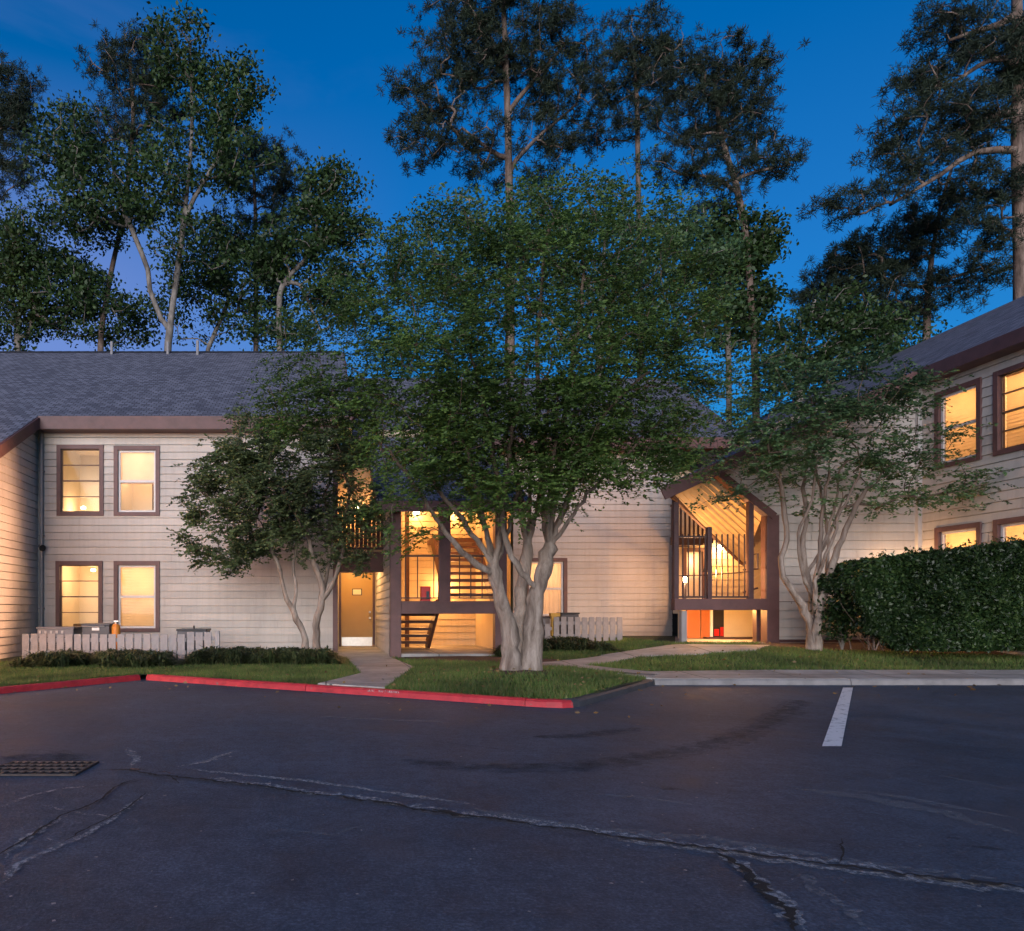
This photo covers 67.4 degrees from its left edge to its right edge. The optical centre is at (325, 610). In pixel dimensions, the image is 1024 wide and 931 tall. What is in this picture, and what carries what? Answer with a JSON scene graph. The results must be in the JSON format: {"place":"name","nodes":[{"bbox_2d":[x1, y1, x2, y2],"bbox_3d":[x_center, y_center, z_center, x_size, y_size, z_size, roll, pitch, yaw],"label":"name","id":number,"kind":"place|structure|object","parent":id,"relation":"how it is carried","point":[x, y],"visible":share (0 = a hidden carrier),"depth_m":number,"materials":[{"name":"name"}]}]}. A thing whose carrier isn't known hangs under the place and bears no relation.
{"place":"outdoors","nodes":[
{"label":"outdoors","id":0,"kind":"place"},
{"bbox_2d":[337,646,389,656],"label":"path","id":1,"kind":"structure","parent":0,"point":[361,650],"depth_m":18.89,"materials":[{"name":"concrete"}]},
{"bbox_2d":[318,666,411,688],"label":"path","id":2,"kind":"structure","parent":0,"point":[381,678],"depth_m":11.11,"materials":[{"name":"concrete"}]},
{"bbox_2d":[344,654,410,672],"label":"path","id":3,"kind":"structure","parent":0,"point":[369,662],"depth_m":14.45,"materials":[{"name":"concrete"}]},
{"bbox_2d":[0,675,1023,930],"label":"road","id":4,"kind":"structure","parent":0,"point":[660,807],"depth_m":4.22,"materials":[{"name":"grey asphalt"}]},
{"bbox_2d":[0,761,98,775],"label":"storm drain","id":5,"kind":"object","parent":4,"relation":"on","point":[43,768],"visible":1,"depth_m":5.33,"materials":[{"name":"metal"}]},
{"bbox_2d":[0,674,139,693],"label":"kerb","id":6,"kind":"structure","parent":4,"relation":"on","point":[50,685],"depth_m":11.08,"materials":[{"name":"red paint"}]},
{"bbox_2d":[146,674,572,707],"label":"kerb","id":7,"kind":"structure","parent":4,"relation":"on","point":[502,700],"depth_m":9.95,"materials":[{"name":"red paint"}]},
{"bbox_2d":[6,642,1016,724],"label":"fallen leaves","id":8,"kind":"object","parent":4,"relation":"on","point":[595,712],"visible":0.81,"depth_m":11.03,"materials":[{"name":"brown plant"}]},
{"bbox_2d":[566,679,653,707],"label":"kerb","id":9,"kind":"structure","parent":4,"relation":"on","point":[583,700],"depth_m":9.71,"materials":[{"name":"grey concrete"}]},
{"bbox_2d":[822,688,852,745],"bbox_3d":[6.037,1.143,8.592,0.132,0.001,6.015,0,0,37],"label":"painted line","id":10,"kind":"object","parent":4,"relation":"on","point":[835,733],"visible":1,"depth_m":7.60,"materials":[{"name":"white paint"}]},
{"bbox_2d":[652,678,1023,684],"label":"kerb","id":11,"kind":"structure","parent":4,"relation":"on","point":[932,681],"depth_m":11.41,"materials":[{"name":"concrete"}]},
{"bbox_2d":[0,630,1023,698],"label":"lawn","id":12,"kind":"structure","parent":0,"point":[667,638],"depth_m":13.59,"materials":[{"name":"plant"}]},
{"bbox_2d":[0,49,50,204],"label":"pine tree","id":13,"kind":"object","parent":12,"relation":"on","point":[14,104],"visible":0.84,"depth_m":33.64,"materials":[{"name":"green plant"}]},
{"bbox_2d":[36,626,81,649],"bbox_3d":[-5.862,0.707,16.200,0.822,0.722,0.600,0,0,0],"label":"air conditioner","id":14,"kind":"object","parent":12,"relation":"on","point":[59,630],"visible":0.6,"depth_m":15.92,"materials":[{"name":"grey metal"}]},
{"bbox_2d":[0,194,166,350],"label":"hardwood tree","id":15,"kind":"object","parent":12,"relation":"on","point":[35,270],"visible":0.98,"depth_m":32.36,"materials":[{"name":"green plant"}]},
{"bbox_2d":[5,646,184,668],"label":"border grass","id":16,"kind":"structure","parent":12,"relation":"on","point":[127,658],"depth_m":13.53,"materials":[{"name":"green plant"}]},
{"bbox_2d":[81,623,117,649],"bbox_3d":[-4.986,0.668,16.184,0.627,0.796,0.632,0,0,0],"label":"barbecue grill","id":17,"kind":"object","parent":12,"relation":"on","point":[99,628],"visible":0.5,"depth_m":15.92,"materials":[{"name":"grey metal"}]},
{"bbox_2d":[111,621,120,648],"bbox_3d":[-4.586,0.631,16.050,0.188,0.839,0.191,0,0,0],"label":"gas cylinder","id":18,"kind":"object","parent":12,"relation":"on","point":[116,628],"visible":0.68,"depth_m":15.97,"materials":[{"name":"orange paint"}]},
{"bbox_2d":[22,631,219,660],"bbox_3d":[-4.274,0.767,15.343,4.108,0.700,0.093,0,0,0],"label":"picket fence","id":19,"kind":"object","parent":12,"relation":"on","point":[121,639],"visible":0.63,"depth_m":15.30,"materials":[{"name":"paint"}]},
{"bbox_2d":[47,16,203,350],"bbox_3d":[-8.819,-12.633,32.787,7.208,27.766,3.986,0,0,0],"label":"pine tree","id":20,"kind":"object","parent":12,"relation":"on","point":[133,100],"visible":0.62,"depth_m":32.48,"materials":[{"name":"green plant"}]},
{"bbox_2d":[10,0,291,350],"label":"hardwood tree","id":21,"kind":"object","parent":12,"relation":"on","point":[74,162],"visible":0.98,"depth_m":30.59,"materials":[{"name":"green plant"}]},
{"bbox_2d":[0,340,352,658],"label":"apartment building","id":22,"kind":"structure","parent":12,"relation":"on","point":[95,446],"depth_m":18.29,"materials":[{"name":"beige wood"}]},
{"bbox_2d":[55,561,102,628],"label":"window","id":23,"kind":"structure","parent":22,"relation":"in","point":[78,584],"depth_m":19.31,"materials":[{"name":"glass"}]},
{"bbox_2d":[56,445,103,515],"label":"window","id":24,"kind":"structure","parent":22,"relation":"in","point":[79,468],"depth_m":19.09,"materials":[{"name":"glass"}]},
{"bbox_2d":[114,446,159,515],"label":"window","id":25,"kind":"structure","parent":22,"relation":"in","point":[136,468],"depth_m":18.42,"materials":[{"name":"glass"}]},
{"bbox_2d":[114,561,159,631],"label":"window","id":26,"kind":"structure","parent":22,"relation":"in","point":[136,583],"depth_m":18.42,"materials":[{"name":"glass"}]},
{"bbox_2d":[176,626,210,656],"bbox_3d":[-2.910,0.693,16.200,0.671,0.747,0.600,0,0,0],"label":"air conditioner","id":27,"kind":"object","parent":12,"relation":"on","point":[186,630],"visible":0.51,"depth_m":15.92,"materials":[{"name":"grey metal"}]},
{"bbox_2d":[139,205,311,350],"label":"hardwood tree","id":28,"kind":"object","parent":12,"relation":"on","point":[226,286],"visible":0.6,"depth_m":33.57,"materials":[{"name":"green plant"}]},
{"bbox_2d":[205,124,313,350],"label":"pine tree","id":29,"kind":"object","parent":12,"relation":"on","point":[280,189],"visible":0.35,"depth_m":35.63,"materials":[{"name":"green plant"}]},
{"bbox_2d":[175,645,351,665],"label":"border grass","id":30,"kind":"structure","parent":12,"relation":"on","point":[237,655],"depth_m":14.15,"materials":[{"name":"green plant"}]},
{"bbox_2d":[166,403,395,648],"bbox_3d":[-0.886,-1.773,16.022,5.085,5.482,2.831,0,0,0],"label":"ornamental tree","id":31,"kind":"object","parent":12,"relation":"on","point":[245,467],"visible":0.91,"depth_m":15.79,"materials":[{"name":"green plant"}]},
{"bbox_2d":[229,146,390,350],"bbox_3d":[-0.892,-8.944,31.059,7.196,20.388,4.393,0,0,0],"label":"hardwood tree","id":32,"kind":"object","parent":12,"relation":"on","point":[317,241],"visible":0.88,"depth_m":30.63,"materials":[{"name":"green plant"}]},
{"bbox_2d":[400,656,556,662],"bbox_3d":[2.844,1.008,15.309,3.895,0.106,1.846,0,0,33],"label":"mulch bed","id":33,"kind":"object","parent":12,"relation":"on","point":[476,658],"visible":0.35,"depth_m":15.45,"materials":[{"name":"brown soil"}]},
{"bbox_2d":[487,645,501,656],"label":"border grass","id":34,"kind":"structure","parent":33,"relation":"on","point":[498,653],"depth_m":15.89,"materials":[{"name":"green plant"}]},
{"bbox_2d":[374,0,622,376],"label":"pine tree","id":35,"kind":"object","parent":12,"relation":"on","point":[491,55],"visible":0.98,"depth_m":29.52,"materials":[{"name":"green plant"}]},
{"bbox_2d":[236,141,766,670],"bbox_3d":[2.619,-2.885,11.015,8.203,7.728,4.882,0,0,0],"label":"crape myrtle","id":36,"kind":"object","parent":12,"relation":"on","point":[452,395],"visible":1,"depth_m":10.67,"materials":[{"name":"green plant"}]},
{"bbox_2d":[489,669,552,674],"bbox_3d":[2.970,0.930,11.200,1.040,0.080,0.920,0,0,0],"label":"mulch bed","id":37,"kind":"object","parent":12,"relation":"on","point":[522,671],"visible":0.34,"depth_m":10.97,"materials":[{"name":"brown soil"}]},
{"bbox_2d":[338,378,745,657],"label":"apartment building","id":38,"kind":"structure","parent":12,"relation":"on","point":[614,559],"depth_m":20.98,"materials":[{"name":"beige wood"}]},
{"bbox_2d":[341,573,372,646],"bbox_3d":[0.885,-0.026,20.988,0.900,2.128,0.125,0,0,0],"label":"door","id":39,"kind":"structure","parent":38,"relation":"in","point":[356,592],"depth_m":21.01,"materials":[{"name":"paint"}]},
{"bbox_2d":[527,558,566,618],"bbox_3d":[6.286,-0.643,21.052,1.200,1.743,0.200,0,0,0],"label":"window","id":40,"kind":"structure","parent":38,"relation":"in","point":[555,594],"depth_m":21.13,"materials":[{"name":"glass"}]},
{"bbox_2d":[543,616,550,635],"bbox_3d":[5.412,0.522,18.800,0.503,0.768,0.600,0,0,0],"label":"air conditioner","id":41,"kind":"object","parent":12,"relation":"on","point":[546,619],"visible":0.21,"depth_m":18.52,"materials":[{"name":"grey metal"}]},
{"bbox_2d":[549,613,559,635],"bbox_3d":[5.648,0.500,18.165,0.226,0.901,0.170,0,0,0],"label":"wooden post","id":42,"kind":"object","parent":12,"relation":"on","point":[552,615],"visible":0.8,"depth_m":18.10,"materials":[{"name":"yellow wood"}]},
{"bbox_2d":[354,164,758,377],"bbox_3d":[8.927,-8.034,28.986,15.587,18.568,6.774,0,0,0],"label":"hardwood tree","id":43,"kind":"object","parent":12,"relation":"on","point":[693,220],"visible":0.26,"depth_m":28.31,"materials":[{"name":"green plant"}]},
{"bbox_2d":[557,612,579,637],"bbox_3d":[6.154,0.441,18.700,0.478,0.806,0.400,0,0,0],"label":"barbecue grill","id":44,"kind":"object","parent":12,"relation":"on","point":[569,614],"visible":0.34,"depth_m":18.52,"materials":[{"name":"grey metal"}]},
{"bbox_2d":[544,617,621,641],"bbox_3d":[6.141,0.517,18.028,2.241,0.751,0.064,0,0,0],"label":"picket fence","id":45,"kind":"object","parent":12,"relation":"on","point":[591,623],"visible":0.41,"depth_m":18.00,"materials":[{"name":"paint"}]},
{"bbox_2d":[543,635,625,652],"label":"border grass","id":46,"kind":"structure","parent":12,"relation":"on","point":[568,643],"depth_m":16.00,"materials":[{"name":"green plant"}]},
{"bbox_2d":[569,0,704,377],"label":"pine tree","id":47,"kind":"object","parent":12,"relation":"on","point":[635,77],"visible":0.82,"depth_m":32.57,"materials":[{"name":"green plant"}]},
{"bbox_2d":[633,22,813,422],"bbox_3d":[16.219,-10.995,30.131,7.433,24.491,4.720,0,0,0],"label":"pine tree","id":48,"kind":"object","parent":12,"relation":"on","point":[716,99],"visible":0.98,"depth_m":29.57,"materials":[{"name":"green plant"}]},
{"bbox_2d":[682,187,798,424],"bbox_3d":[17.008,-7.920,30.482,4.744,18.341,3.957,0,0,0],"label":"hardwood tree","id":49,"kind":"object","parent":12,"relation":"on","point":[767,240],"visible":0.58,"depth_m":29.99,"materials":[{"name":"green plant"}]},
{"bbox_2d":[809,561,863,649],"bbox_3d":[10.149,-0.117,14.339,1.308,1.746,1.054,0,0,0],"label":"shrub","id":50,"kind":"object","parent":12,"relation":"on","point":[837,612],"visible":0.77,"depth_m":14.22,"materials":[{"name":"green plant"}]},
{"bbox_2d":[660,296,1023,655],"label":"apartment building","id":51,"kind":"structure","parent":12,"relation":"on","point":[728,584],"depth_m":16.21,"materials":[{"name":"beige wood"}]},
{"bbox_2d":[673,548,704,613],"bbox_3d":[10.114,-0.881,20.451,0.660,1.901,0.598,0,0,0],"label":"window","id":52,"kind":"structure","parent":51,"relation":"in","point":[685,549],"depth_m":20.33,"materials":[{"name":"glass"}]},
{"bbox_2d":[686,610,699,637],"bbox_3d":[9.300,0.295,18.625,0.329,0.790,0.050,0,0,0],"label":"door","id":53,"kind":"structure","parent":51,"relation":"in","point":[693,616],"depth_m":18.60,"materials":[{"name":"orange paint"}]},
{"bbox_2d":[700,610,709,637],"bbox_3d":[9.606,0.295,18.630,0.223,0.790,0.040,0,0,0],"label":"door","id":54,"kind":"structure","parent":51,"relation":"in","point":[704,614],"depth_m":18.61,"materials":[{"name":"orange paint"}]},
{"bbox_2d":[934,377,983,468],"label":"window","id":55,"kind":"structure","parent":51,"relation":"in","point":[967,406],"depth_m":15.30,"materials":[{"name":"glass"}]},
{"bbox_2d":[934,522,983,548],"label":"window","id":56,"kind":"structure","parent":51,"relation":"in","point":[955,535],"depth_m":15.38,"materials":[{"name":"glass"}]},
{"bbox_2d":[993,361,1023,455],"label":"window","id":57,"kind":"structure","parent":51,"relation":"in","point":[1008,383],"depth_m":14.26,"materials":[{"name":"yellow glass"}]},
{"bbox_2d":[993,516,1023,542],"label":"window","id":58,"kind":"structure","parent":51,"relation":"in","point":[1006,527],"depth_m":14.23,"materials":[{"name":"glass"}]},
{"bbox_2d":[728,271,957,406],"bbox_3d":[18.993,-5.676,27.413,8.239,13.853,4.534,0,0,0],"label":"hardwood tree","id":59,"kind":"object","parent":12,"relation":"on","point":[846,342],"visible":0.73,"depth_m":27.00,"materials":[{"name":"green plant"}]},
{"bbox_2d":[753,643,1011,659],"bbox_3d":[12.098,0.840,15.010,6.956,0.279,2.418,0,0,18],"label":"mulch bed","id":60,"kind":"object","parent":12,"relation":"on","point":[854,646],"visible":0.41,"depth_m":14.95,"materials":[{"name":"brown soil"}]},
{"bbox_2d":[677,341,1023,650],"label":"crape myrtle","id":61,"kind":"object","parent":60,"relation":"on","point":[838,409],"visible":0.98,"depth_m":14.44,"materials":[{"name":"green plant"}]},
{"bbox_2d":[817,532,1023,652],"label":"hedge","id":62,"kind":"object","parent":60,"relation":"in","point":[966,598],"visible":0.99,"depth_m":13.24,"materials":[{"name":"green plant"}]},
{"bbox_2d":[785,169,1012,348],"bbox_3d":[22.604,-8.276,29.159,9.225,19.053,4.658,0,0,0],"label":"pine tree","id":63,"kind":"object","parent":12,"relation":"on","point":[841,266],"visible":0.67,"depth_m":28.45,"materials":[{"name":"green plant"}]},
{"bbox_2d":[795,0,1023,299],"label":"pine tree","id":64,"kind":"object","parent":12,"relation":"on","point":[1009,84],"visible":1,"depth_m":24.77,"materials":[{"name":"green plant"}]},
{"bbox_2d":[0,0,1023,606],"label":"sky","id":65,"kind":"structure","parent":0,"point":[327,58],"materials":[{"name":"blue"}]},
{"bbox_2d":[542,652,640,666],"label":"path","id":66,"kind":"structure","parent":0,"point":[609,657],"depth_m":14.10,"materials":[{"name":"concrete"}]},
{"bbox_2d":[550,662,659,677],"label":"path","id":67,"kind":"structure","parent":0,"point":[609,668],"depth_m":12.70,"materials":[{"name":"concrete"}]},
{"bbox_2d":[601,644,768,656],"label":"path","id":68,"kind":"structure","parent":0,"point":[681,649],"depth_m":14.80,"materials":[{"name":"concrete"}]},
{"bbox_2d":[626,670,1023,679],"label":"pavement","id":69,"kind":"structure","parent":0,"point":[777,674],"depth_m":12.00,"materials":[{"name":"concrete"}]}
]}

